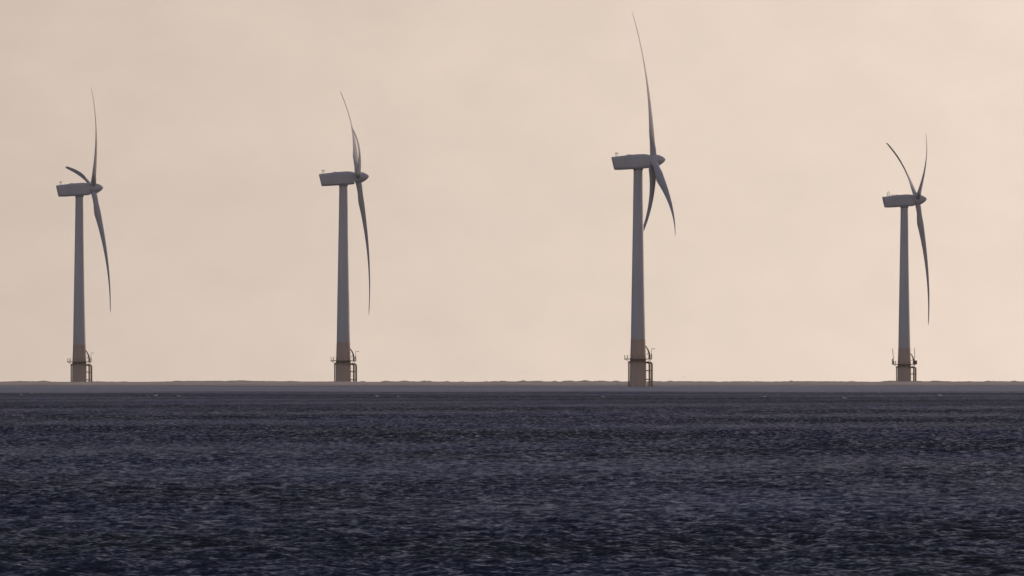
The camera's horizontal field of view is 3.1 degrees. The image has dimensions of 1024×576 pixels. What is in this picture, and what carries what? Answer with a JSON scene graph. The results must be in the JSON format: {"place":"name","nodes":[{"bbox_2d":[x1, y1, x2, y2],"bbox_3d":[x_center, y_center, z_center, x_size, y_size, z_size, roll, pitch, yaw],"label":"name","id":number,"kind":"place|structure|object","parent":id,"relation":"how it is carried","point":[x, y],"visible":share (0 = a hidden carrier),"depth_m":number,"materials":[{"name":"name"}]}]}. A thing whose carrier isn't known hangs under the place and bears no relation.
{"place":"outdoors","nodes":[
{"label":"outdoors","id":0,"kind":"place"},
{"bbox_2d":[0,386,1023,575],"bbox_3d":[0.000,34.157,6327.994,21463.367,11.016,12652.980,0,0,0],"label":"sea","id":1,"kind":"structure","parent":0,"point":[551,481],"depth_m":932.11,"materials":[{"name":"liquid"}]},
{"bbox_2d":[56,88,110,381],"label":"wind turbine","id":2,"kind":"object","parent":1,"relation":"in","point":[79,191],"visible":0.98,"depth_m":5928.57,"materials":[{"name":"paint"}]},
{"bbox_2d":[319,94,369,381],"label":"wind turbine","id":3,"kind":"object","parent":1,"relation":"in","point":[343,180],"visible":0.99,"depth_m":5605.73,"materials":[{"name":"metal"}]},
{"bbox_2d":[611,13,675,385],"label":"wind turbine","id":4,"kind":"object","parent":1,"relation":"in","point":[638,164],"visible":0.94,"depth_m":5180.71,"materials":[{"name":"metal"}]},
{"bbox_2d":[882,138,928,380],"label":"wind turbine","id":5,"kind":"object","parent":1,"relation":"in","point":[917,199],"visible":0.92,"depth_m":6248.78,"materials":[{"name":"metal"}]},
{"bbox_2d":[0,380,1023,385],"bbox_3d":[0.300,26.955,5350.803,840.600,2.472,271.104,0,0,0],"label":"sandbank","id":6,"kind":"structure","parent":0,"point":[553,383],"depth_m":5306.81,"materials":[{"name":"grey sand"}]},
{"bbox_2d":[0,0,1023,381],"label":"sky","id":7,"kind":"structure","parent":0,"point":[499,213],"materials":[{"name":"beige"}]}
]}

